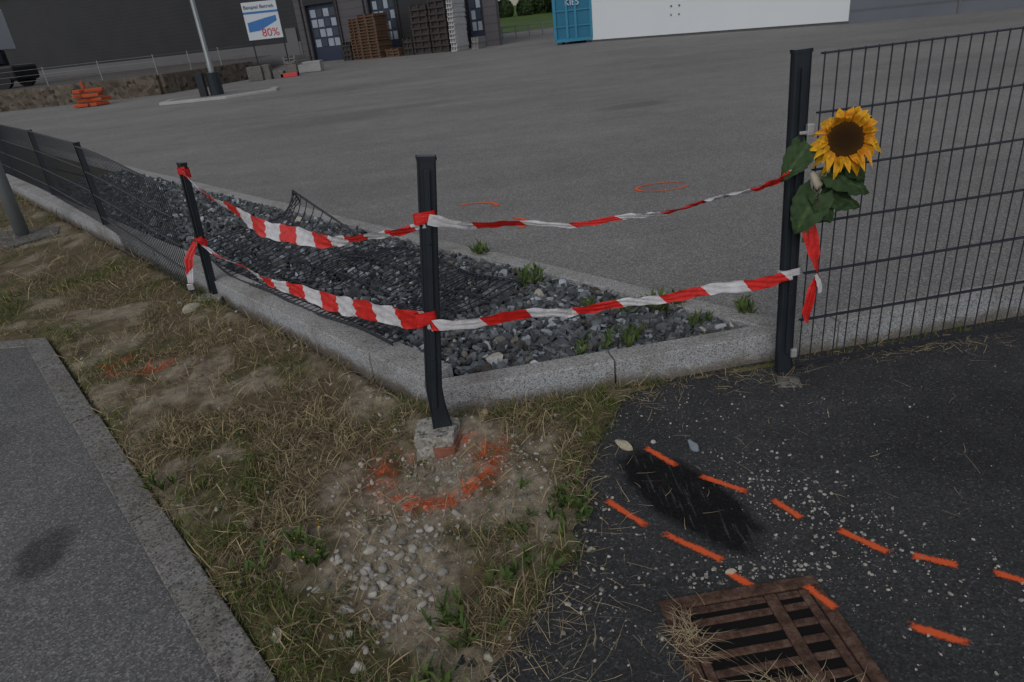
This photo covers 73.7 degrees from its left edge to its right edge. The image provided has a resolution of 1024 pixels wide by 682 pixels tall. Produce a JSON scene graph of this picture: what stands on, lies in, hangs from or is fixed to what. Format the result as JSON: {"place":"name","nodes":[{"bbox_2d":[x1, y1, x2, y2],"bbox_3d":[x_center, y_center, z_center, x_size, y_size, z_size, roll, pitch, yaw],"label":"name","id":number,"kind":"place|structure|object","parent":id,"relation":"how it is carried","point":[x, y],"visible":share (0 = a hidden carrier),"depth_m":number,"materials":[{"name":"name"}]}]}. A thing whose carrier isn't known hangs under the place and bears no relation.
{"place":"outdoors","nodes":[
{"label":"outdoors","id":0,"kind":"place"},
{"bbox_2d":[0,347,219,681],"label":"sidewalk","id":1,"kind":"structure","parent":0,"point":[85,595],"depth_m":2.17,"materials":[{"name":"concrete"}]},
{"bbox_2d":[0,55,270,91],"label":"gravel terrace","id":2,"kind":"structure","parent":0,"point":[65,80],"depth_m":36.32,"materials":[{"name":"gravel"}]},
{"bbox_2d":[0,9,39,89],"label":"parked truck","id":3,"kind":"object","parent":2,"relation":"on","point":[6,41],"visible":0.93,"depth_m":32.93,"materials":[{"name":"black metal"}]},
{"bbox_2d":[282,54,307,64],"bbox_3d":[-12.786,-16.558,40.297,1.035,0.578,1.000,8,29,28],"label":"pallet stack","id":4,"kind":"object","parent":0,"point":[299,59],"visible":0.62,"depth_m":39.98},
{"bbox_2d":[0,145,744,376],"bbox_3d":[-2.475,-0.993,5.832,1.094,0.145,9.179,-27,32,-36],"label":"gravel bed","id":5,"kind":"object","parent":0,"point":[505,344],"visible":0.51,"depth_m":3.74,"materials":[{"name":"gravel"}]},
{"bbox_2d":[0,124,197,296],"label":"wire fence","id":6,"kind":"object","parent":5,"relation":"on","point":[12,168],"visible":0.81,"depth_m":5.92,"materials":[{"name":"metal"}]},
{"bbox_2d":[196,189,522,345],"bbox_3d":[-1.094,-0.581,4.142,0.852,0.430,2.426,-27,32,-36],"label":"fallen panel","id":7,"kind":"object","parent":5,"relation":"on","point":[353,257],"visible":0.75,"depth_m":4.15,"materials":[{"name":"metal"}]},
{"bbox_2d":[514,262,550,288],"bbox_3d":[0.093,-0.358,3.750,0.260,0.148,0.162,-6,25,0],"label":"weed plant","id":8,"kind":"object","parent":5,"relation":"on","point":[524,274],"visible":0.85,"depth_m":3.75,"materials":[{"name":"green plant"}]},
{"bbox_2d":[574,332,590,354],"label":"weed plant","id":9,"kind":"object","parent":5,"relation":"on","point":[583,349],"visible":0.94,"depth_m":2.93,"materials":[{"name":"green plant"}]},
{"bbox_2d":[582,295,597,305],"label":"weed plant","id":10,"kind":"object","parent":5,"relation":"on","point":[588,303],"visible":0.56,"depth_m":3.38,"materials":[{"name":"green plant"}]},
{"bbox_2d":[600,320,644,348],"bbox_3d":[0.483,-0.029,2.986,0.126,0.102,0.256,18,34,41],"label":"weed plant","id":11,"kind":"object","parent":5,"relation":"on","point":[636,333],"visible":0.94,"depth_m":2.98,"materials":[{"name":"green plant"}]},
{"bbox_2d":[610,293,647,311],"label":"weed plant","id":12,"kind":"object","parent":5,"relation":"on","point":[626,308],"visible":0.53,"depth_m":3.30,"materials":[{"name":"green plant"}]},
{"bbox_2d":[641,284,685,311],"bbox_3d":[0.734,-0.200,3.257,0.252,0.125,0.152,-6,25,0],"label":"weed plant","id":13,"kind":"object","parent":5,"relation":"on","point":[660,307],"visible":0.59,"depth_m":3.26,"materials":[{"name":"green plant"}]},
{"bbox_2d":[686,309,713,326],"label":"weed plant","id":14,"kind":"object","parent":5,"relation":"on","point":[693,320],"visible":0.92,"depth_m":3.08,"materials":[{"name":"green plant"}]},
{"bbox_2d":[0,8,1023,318],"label":"yard","id":15,"kind":"structure","parent":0,"point":[536,126],"depth_m":7.70,"materials":[{"name":"asphalt"}]},
{"bbox_2d":[72,81,110,107],"bbox_3d":[-14.786,-8.633,23.811,1.279,0.815,0.843,-6,25,0],"label":"barrier feet stack","id":16,"kind":"object","parent":15,"relation":"on","point":[90,98],"visible":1,"depth_m":23.69,"materials":[{"name":"orange plastic"}]},
{"bbox_2d":[0,61,252,111],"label":"retaining wall","id":17,"kind":"structure","parent":15,"relation":"on","point":[119,88],"depth_m":26.53,"materials":[{"name":"stone"}]},
{"bbox_2d":[0,45,244,86],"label":"wire fence posts","id":18,"kind":"object","parent":17,"relation":"on","point":[126,64],"visible":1,"depth_m":26.32,"materials":[{"name":"metal"}]},
{"bbox_2d":[36,41,303,78],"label":"plinth","id":19,"kind":"structure","parent":15,"relation":"on","point":[277,52],"depth_m":48.00,"materials":[{"name":"concrete"}]},
{"bbox_2d":[0,0,300,70],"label":"wall","id":20,"kind":"structure","parent":19,"relation":"on","point":[51,34],"depth_m":50.13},
{"bbox_2d":[285,28,300,55],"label":"side door","id":21,"kind":"structure","parent":19,"relation":"attached to","point":[292,41],"depth_m":42.83,"materials":[{"name":"metal"}]},
{"bbox_2d":[159,86,278,105],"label":"traffic island","id":22,"kind":"structure","parent":15,"relation":"on","point":[169,102],"depth_m":20.44,"materials":[{"name":"concrete"}]},
{"bbox_2d":[170,87,270,100],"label":"island paving","id":23,"kind":"structure","parent":22,"relation":"on","point":[224,94],"depth_m":21.09,"materials":[{"name":"concrete"}]},
{"bbox_2d":[190,0,223,96],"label":"street lamp","id":24,"kind":"object","parent":23,"relation":"on","point":[213,79],"visible":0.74,"depth_m":20.63,"materials":[{"name":"metal"}]},
{"bbox_2d":[240,0,288,65],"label":"advertising sign","id":25,"kind":"object","parent":15,"relation":"on","point":[262,19],"visible":1,"depth_m":28.09,"materials":[{"name":"plastic"}]},
{"bbox_2d":[246,64,284,81],"bbox_3d":[-10.229,-11.157,28.474,1.400,0.700,0.650,-6,25,0],"label":"concrete block","id":26,"kind":"object","parent":15,"relation":"on","point":[260,72],"depth_m":28.24,"materials":[{"name":"concrete"}]},
{"bbox_2d":[280,61,299,77],"bbox_3d":[-9.347,-11.372,28.586,0.700,0.590,0.450,-6,25,0],"label":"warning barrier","id":27,"kind":"object","parent":15,"relation":"on","point":[291,69],"visible":0.93,"depth_m":28.48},
{"bbox_2d":[293,1,313,60],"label":"pillar","id":28,"kind":"structure","parent":15,"relation":"on","point":[300,27],"depth_m":42.17,"materials":[{"name":"concrete"}]},
{"bbox_2d":[298,0,311,60],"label":"downpipe","id":29,"kind":"object","parent":28,"relation":"attached to","point":[305,30],"visible":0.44,"depth_m":42.03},
{"bbox_2d":[303,6,317,59],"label":"jamb","id":30,"kind":"object","parent":28,"relation":"attached to","point":[310,32],"visible":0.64,"depth_m":42.05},
{"bbox_2d":[298,60,324,72],"bbox_3d":[-9.059,-12.376,30.757,1.000,0.440,0.800,-6,25,0],"label":"white pallet load","id":31,"kind":"object","parent":15,"relation":"on","point":[310,66],"visible":0.95,"depth_m":30.41},
{"bbox_2d":[342,41,355,60],"bbox_3d":[-9.225,-16.657,39.189,0.642,0.972,0.800,8,29,28],"label":"crate stack","id":32,"kind":"object","parent":15,"relation":"on","point":[347,51],"visible":0.65,"depth_m":38.91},
{"bbox_2d":[334,0,367,41],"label":"pillar","id":33,"kind":"structure","parent":15,"relation":"on","point":[349,9],"depth_m":40.07,"materials":[{"name":"concrete"}]},
{"bbox_2d":[302,0,333,5],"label":"lintel","id":34,"kind":"structure","parent":33,"relation":"attached to","point":[308,2],"depth_m":40.87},
{"bbox_2d":[307,2,343,60],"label":"roller door","id":35,"kind":"structure","parent":33,"relation":"attached to","point":[329,53],"depth_m":41.85,"materials":[{"name":"metal"}]},
{"bbox_2d":[309,10,315,17],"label":"window pane","id":36,"kind":"structure","parent":35,"relation":"attached to","point":[312,14],"depth_m":41.52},
{"bbox_2d":[311,20,317,27],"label":"window pane","id":37,"kind":"structure","parent":35,"relation":"attached to","point":[314,23],"depth_m":41.76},
{"bbox_2d":[316,9,322,16],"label":"window pane","id":38,"kind":"structure","parent":35,"relation":"attached to","point":[319,12],"depth_m":41.27,"materials":[{"name":"grey glass"}]},
{"bbox_2d":[318,19,324,26],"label":"window pane","id":39,"kind":"structure","parent":35,"relation":"attached to","point":[321,22],"depth_m":41.50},
{"bbox_2d":[320,29,326,36],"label":"window pane","id":40,"kind":"structure","parent":35,"relation":"attached to","point":[323,32],"depth_m":41.74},
{"bbox_2d":[322,8,328,15],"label":"window pane","id":41,"kind":"structure","parent":35,"relation":"attached to","point":[325,12],"depth_m":41.02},
{"bbox_2d":[324,18,330,25],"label":"window pane","id":42,"kind":"structure","parent":35,"relation":"attached to","point":[327,22],"depth_m":41.25,"materials":[{"name":"grey glass"}]},
{"bbox_2d":[326,28,332,35],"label":"window pane","id":43,"kind":"structure","parent":35,"relation":"attached to","point":[329,32],"depth_m":41.48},
{"bbox_2d":[328,38,334,45],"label":"window pane","id":44,"kind":"structure","parent":35,"relation":"attached to","point":[331,42],"depth_m":41.73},
{"bbox_2d":[333,2,344,57],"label":"jamb","id":45,"kind":"object","parent":33,"relation":"attached to","point":[338,27],"visible":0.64,"depth_m":40.78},
{"bbox_2d":[366,0,371,13],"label":"jamb","id":46,"kind":"object","parent":33,"relation":"attached to","point":[368,6],"depth_m":39.30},
{"bbox_2d":[347,19,362,59],"bbox_3d":[-8.457,-17.035,38.502,0.758,2.084,1.200,8,29,28],"label":"pallet stack","id":47,"kind":"object","parent":15,"relation":"on","point":[355,43],"visible":0.43,"depth_m":38.11,"materials":[{"name":"brown wood"}]},
{"bbox_2d":[355,12,392,59],"bbox_3d":[-7.602,-16.879,37.794,1.352,2.234,1.200,8,29,28],"label":"pallet stack","id":48,"kind":"object","parent":15,"relation":"on","point":[374,32],"visible":0.95,"depth_m":37.41,"materials":[{"name":"brown wood"}]},
{"bbox_2d":[385,47,404,56],"bbox_3d":[-6.272,-15.817,37.349,0.943,0.434,0.900,8,29,28],"label":"pallet stack","id":49,"kind":"object","parent":15,"relation":"on","point":[395,52],"visible":0.89,"depth_m":37.04,"materials":[{"name":"brown wood"}]},
{"bbox_2d":[402,37,415,55],"bbox_3d":[-5.343,-15.997,36.995,0.635,0.867,1.000,8,29,28],"label":"crate stack","id":50,"kind":"object","parent":15,"relation":"on","point":[408,45],"visible":0.56,"depth_m":36.65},
{"bbox_2d":[408,4,433,54],"bbox_3d":[-4.552,-16.594,36.305,1.153,2.367,1.200,8,29,28],"label":"crate stack","id":51,"kind":"object","parent":15,"relation":"on","point":[420,22],"visible":0.76,"depth_m":35.87,"materials":[{"name":"plastic"}]},
{"bbox_2d":[394,0,467,45],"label":"pillar","id":52,"kind":"structure","parent":15,"relation":"on","point":[404,14],"depth_m":38.38,"materials":[{"name":"concrete"}]},
{"bbox_2d":[392,0,401,46],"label":"jamb","id":53,"kind":"object","parent":52,"relation":"attached to","point":[396,23],"visible":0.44,"depth_m":38.78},
{"bbox_2d":[464,0,472,47],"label":"jamb","id":54,"kind":"object","parent":52,"relation":"attached to","point":[468,22],"visible":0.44,"depth_m":36.78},
{"bbox_2d":[468,0,483,36],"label":"roller door","id":55,"kind":"structure","parent":52,"relation":"attached to","point":[478,32],"depth_m":36.73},
{"bbox_2d":[426,0,452,52],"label":"crate stack","id":56,"kind":"object","parent":15,"relation":"on","point":[439,24],"visible":0.67,"depth_m":35.30,"materials":[{"name":"plastic"}]},
{"bbox_2d":[446,0,468,51],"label":"white panel stack","id":57,"kind":"object","parent":15,"relation":"on","point":[456,20],"visible":1,"depth_m":34.94,"materials":[{"name":"plastic"}]},
{"bbox_2d":[471,36,485,48],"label":"crate stack","id":58,"kind":"object","parent":15,"relation":"on","point":[478,42],"visible":1,"depth_m":34.98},
{"bbox_2d":[482,0,501,46],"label":"pillar","id":59,"kind":"structure","parent":15,"relation":"on","point":[492,22],"depth_m":36.10,"materials":[{"name":"concrete"}]},
{"bbox_2d":[480,0,486,46],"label":"jamb","id":60,"kind":"object","parent":59,"relation":"attached to","point":[483,19],"visible":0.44,"depth_m":36.21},
{"bbox_2d":[501,21,553,38],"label":"metal railing","id":61,"kind":"object","parent":15,"relation":"on","point":[529,30],"visible":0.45,"depth_m":45.58,"materials":[{"name":"metal"}]},
{"bbox_2d":[552,0,592,44],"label":"blue container","id":62,"kind":"object","parent":15,"relation":"on","point":[572,20],"visible":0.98,"depth_m":28.79,"materials":[{"name":"metal"}]},
{"bbox_2d":[591,21,848,41],"bbox_3d":[11.949,-14.068,29.867,10.535,0.200,14.020,18,35,41],"label":"base","id":63,"kind":"object","parent":15,"relation":"on","point":[765,28],"visible":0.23,"depth_m":24.76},
{"bbox_2d":[591,0,850,39],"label":"walls","id":64,"kind":"structure","parent":63,"relation":"on","point":[611,19],"depth_m":25.24,"materials":[{"name":"metal"}]},
{"bbox_2d":[500,5,552,32],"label":"field","id":65,"kind":"structure","parent":0,"point":[515,19],"depth_m":77.14,"materials":[{"name":"green plant"}]},
{"bbox_2d":[498,0,551,17],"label":"tree row","id":66,"kind":"object","parent":65,"relation":"on","point":[523,7],"visible":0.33,"depth_m":87.53,"materials":[{"name":"green plant"}]},
{"bbox_2d":[455,315,1023,681],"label":"road","id":67,"kind":"structure","parent":0,"point":[921,478],"depth_m":2.10,"materials":[{"name":"asphalt"}]},
{"bbox_2d":[71,302,1013,681],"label":"loose straw","id":68,"kind":"object","parent":67,"relation":"on","point":[687,638],"visible":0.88,"depth_m":1.90,"materials":[{"name":"beige plant"}]},
{"bbox_2d":[615,439,632,450],"bbox_3d":[0.405,0.383,2.481,0.042,0.046,0.071,-23,30,-31],"label":"stone","id":69,"kind":"object","parent":67,"relation":"on","point":[625,445],"visible":0.94,"depth_m":2.46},
{"bbox_2d":[688,440,698,451],"bbox_3d":[0.647,0.376,2.434,0.033,0.043,0.050,-6,25,0],"label":"stone","id":70,"kind":"object","parent":67,"relation":"on","point":[693,446],"visible":0.97,"depth_m":2.42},
{"bbox_2d":[725,568,735,574],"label":"stone","id":71,"kind":"object","parent":67,"relation":"on","point":[730,571],"visible":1,"depth_m":1.89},
{"bbox_2d":[461,182,1023,644],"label":"orange spray markings","id":72,"kind":"object","parent":67,"relation":"on","point":[809,586],"visible":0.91,"depth_m":1.95,"materials":[{"name":"orange paint"}]},
{"bbox_2d":[659,575,888,681],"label":"drain grate","id":73,"kind":"object","parent":67,"relation":"in","point":[771,621],"visible":0.94,"depth_m":1.69,"materials":[{"name":"metal"}]},
{"bbox_2d":[777,376,801,386],"bbox_3d":[1.123,0.179,2.777,0.092,0.035,0.085,0,26,13],"label":"post footing","id":74,"kind":"object","parent":67,"relation":"in","point":[794,380],"visible":0.63,"depth_m":2.77,"materials":[{"name":"concrete"}]},
{"bbox_2d":[774,26,1023,374],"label":"wire fence","id":75,"kind":"object","parent":67,"relation":"on","point":[799,125],"visible":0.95,"depth_m":2.61,"materials":[{"name":"metal"}]},
{"bbox_2d":[781,106,881,242],"bbox_3d":[1.132,-0.578,2.427,0.337,0.474,0.153,-2,26,9],"label":"sunflower","id":76,"kind":"object","parent":75,"relation":"attached to","point":[845,146],"visible":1,"depth_m":2.42,"materials":[{"name":"yellow plant"}]},
{"bbox_2d":[848,0,1023,23],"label":"walls","id":77,"kind":"structure","parent":0,"point":[861,11],"depth_m":21.27,"materials":[{"name":"metal"}]},
{"label":"ground","id":78,"kind":"structure","parent":0,"visible":0},
{"bbox_2d":[0,338,276,681],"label":"granite edging strip","id":79,"kind":"object","parent":78,"relation":"on","point":[227,652],"visible":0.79,"depth_m":2.25,"materials":[{"name":"stone"}]},
{"bbox_2d":[0,195,1023,681],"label":"grass verge","id":80,"kind":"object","parent":78,"relation":"on","point":[116,315],"depth_m":2.53,"materials":[{"name":"plant"}]},
{"bbox_2d":[0,162,58,248],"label":"street lamp","id":81,"kind":"object","parent":80,"relation":"on","point":[11,207],"visible":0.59,"depth_m":6.49,"materials":[{"name":"metal"}]},
{"bbox_2d":[0,190,183,303],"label":"grass","id":82,"kind":"structure","parent":80,"relation":"on","point":[63,258],"depth_m":5.52,"materials":[{"name":"plant"}]},
{"bbox_2d":[138,467,175,491],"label":"weed plant","id":83,"kind":"object","parent":80,"relation":"on","point":[152,480],"visible":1,"depth_m":2.51,"materials":[{"name":"green plant"}]},
{"bbox_2d":[182,303,199,313],"bbox_3d":[-1.983,-0.203,4.225,0.093,0.060,0.073,-6,25,0],"label":"stone","id":84,"kind":"object","parent":80,"relation":"on","point":[191,306],"visible":0.91,"depth_m":4.20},
{"bbox_2d":[193,290,224,303],"bbox_3d":[-1.909,-0.262,4.396,0.186,0.098,0.206,-2,26,10],"label":"post footing","id":85,"kind":"object","parent":80,"relation":"on","point":[218,296],"visible":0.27,"depth_m":4.33,"materials":[{"name":"concrete"}]},
{"bbox_2d":[176,162,217,294],"bbox_3d":[-1.936,-0.653,4.234,0.089,0.893,0.074,-27,32,-36],"label":"fence post","id":86,"kind":"object","parent":85,"relation":"on","point":[188,191],"visible":0.92,"depth_m":4.19,"materials":[{"name":"metal"}]},
{"bbox_2d":[273,628,281,642],"bbox_3d":[-0.634,0.797,1.845,0.027,0.030,0.048,-11,26,-9],"label":"stone","id":87,"kind":"object","parent":80,"relation":"on","point":[278,633],"visible":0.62,"depth_m":1.84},
{"bbox_2d":[237,519,329,576],"bbox_3d":[-0.698,0.639,2.109,0.276,0.083,0.200,-11,26,-10],"label":"weed plant","id":88,"kind":"object","parent":80,"relation":"on","point":[301,534],"visible":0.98,"depth_m":2.09,"materials":[{"name":"green plant"}]},
{"bbox_2d":[340,604,354,612],"bbox_3d":[-0.459,0.747,1.897,0.043,0.028,0.024,11,30,32],"label":"stone","id":89,"kind":"object","parent":80,"relation":"on","point":[349,609],"visible":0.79,"depth_m":1.89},
{"bbox_2d":[363,545,377,554],"bbox_3d":[-0.440,0.646,2.113,0.039,0.034,0.050,8,29,28],"label":"stone","id":90,"kind":"object","parent":80,"relation":"on","point":[370,549],"visible":0.98,"depth_m":2.10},
{"bbox_2d":[368,591,376,598],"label":"stone","id":91,"kind":"object","parent":80,"relation":"on","point":[371,595],"visible":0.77,"depth_m":1.94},
{"bbox_2d":[378,580,387,589],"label":"stone","id":92,"kind":"object","parent":80,"relation":"on","point":[382,583],"visible":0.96,"depth_m":1.97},
{"bbox_2d":[410,652,455,681],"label":"weed plant","id":93,"kind":"object","parent":80,"relation":"on","point":[427,673],"visible":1,"depth_m":1.65,"materials":[{"name":"green plant"}]},
{"bbox_2d":[414,416,461,460],"bbox_3d":[-0.275,0.386,2.603,0.178,0.147,0.172,-6,25,0],"label":"post footing","id":94,"kind":"object","parent":80,"relation":"on","point":[428,438],"visible":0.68,"depth_m":2.53,"materials":[{"name":"concrete"}]},
{"bbox_2d":[415,155,451,428],"bbox_3d":[-0.268,-0.130,2.371,0.166,1.008,0.056,-12,26,-11],"label":"fence post","id":95,"kind":"object","parent":94,"relation":"on","point":[427,201],"visible":0.98,"depth_m":2.33,"materials":[{"name":"metal"}]},
{"bbox_2d":[176,166,807,248],"bbox_3d":[-0.664,-0.566,2.959,3.490,0.311,0.978,8,29,27],"label":"barrier tape","id":96,"kind":"object","parent":95,"relation":"attached to","point":[300,236],"visible":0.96,"depth_m":2.44,"materials":[{"name":"plastic"}]},
{"bbox_2d":[184,224,821,331],"bbox_3d":[-0.610,-0.254,3.066,3.600,0.546,1.008,8,29,27],"label":"barrier tape","id":97,"kind":"object","parent":95,"relation":"attached to","point":[370,311],"visible":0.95,"depth_m":2.56,"materials":[{"name":"plastic"}]},
{"bbox_2d":[451,509,462,517],"bbox_3d":[-0.178,0.564,2.225,0.041,0.029,0.024,17,34,41],"label":"stone","id":98,"kind":"object","parent":80,"relation":"on","point":[456,512],"visible":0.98,"depth_m":2.22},
{"bbox_2d":[420,581,510,649],"bbox_3d":[-0.133,0.734,1.792,0.230,0.076,0.167,18,34,41],"label":"weed plant","id":99,"kind":"object","parent":80,"relation":"on","point":[446,618],"visible":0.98,"depth_m":1.80,"materials":[{"name":"green plant"}]},
{"bbox_2d":[465,476,479,484],"bbox_3d":[-0.136,0.486,2.354,0.052,0.037,0.029,-19,28,-24],"label":"stone","id":100,"kind":"object","parent":80,"relation":"on","point":[471,481],"visible":0.96,"depth_m":2.35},
{"bbox_2d":[479,408,488,417],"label":"stone","id":101,"kind":"object","parent":80,"relation":"on","point":[484,411],"visible":0.78,"depth_m":2.68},
{"bbox_2d":[483,652,492,661],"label":"stone","id":102,"kind":"object","parent":80,"relation":"on","point":[490,658],"visible":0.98,"depth_m":1.71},
{"bbox_2d":[482,541,566,587],"bbox_3d":[0.032,0.638,1.944,0.251,0.075,0.158,-6,25,0],"label":"weed plant","id":103,"kind":"object","parent":80,"relation":"on","point":[515,568],"visible":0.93,"depth_m":1.94,"materials":[{"name":"green plant"}]},
{"bbox_2d":[503,465,593,536],"bbox_3d":[0.113,0.519,2.165,0.297,0.077,0.306,-6,25,0],"label":"weed plant","id":104,"kind":"object","parent":80,"relation":"on","point":[574,501],"visible":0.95,"depth_m":2.16,"materials":[{"name":"green plant"}]},
{"bbox_2d":[80,283,1023,681],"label":"pebbles","id":105,"kind":"object","parent":80,"relation":"on","point":[366,571],"visible":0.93,"depth_m":2.07,"materials":[{"name":"stone"}]},
{"bbox_2d":[5,139,1023,416],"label":"kerb","id":106,"kind":"structure","parent":78,"relation":"on","point":[399,367],"depth_m":3.02,"materials":[{"name":"concrete"}]},
{"bbox_2d":[467,238,490,253],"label":"weed plant","id":107,"kind":"object","parent":106,"relation":"on","point":[477,249],"visible":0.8,"depth_m":4.29,"materials":[{"name":"green plant"}]},
{"bbox_2d":[529,260,541,273],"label":"weed plant","id":108,"kind":"object","parent":106,"relation":"on","point":[536,267],"visible":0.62,"depth_m":3.90,"materials":[{"name":"green plant"}]},
{"bbox_2d":[732,294,758,312],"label":"weed plant","id":109,"kind":"object","parent":106,"relation":"on","point":[741,304],"visible":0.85,"depth_m":3.10,"materials":[{"name":"green plant"}]},
{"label":"main body","id":110,"kind":"object","parent":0,"visible":0},
{"bbox_3d":[-7.311,-21.470,37.635,12.242,3.600,7.710,-6,25,0],"label":"upper wall bay","id":111,"kind":"object","parent":110,"relation":"attached to","visible":0},
{"bbox_2d":[335,0,343,41],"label":"downpipe","id":112,"kind":"object","parent":111,"relation":"attached to","point":[339,20],"depth_m":40.52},
{"bbox_2d":[370,0,399,47],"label":"roller door","id":113,"kind":"structure","parent":111,"relation":"attached to","point":[395,43],"depth_m":39.30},
{"bbox_2d":[395,0,402,46],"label":"downpipe","id":114,"kind":"object","parent":111,"relation":"attached to","point":[399,21],"depth_m":38.61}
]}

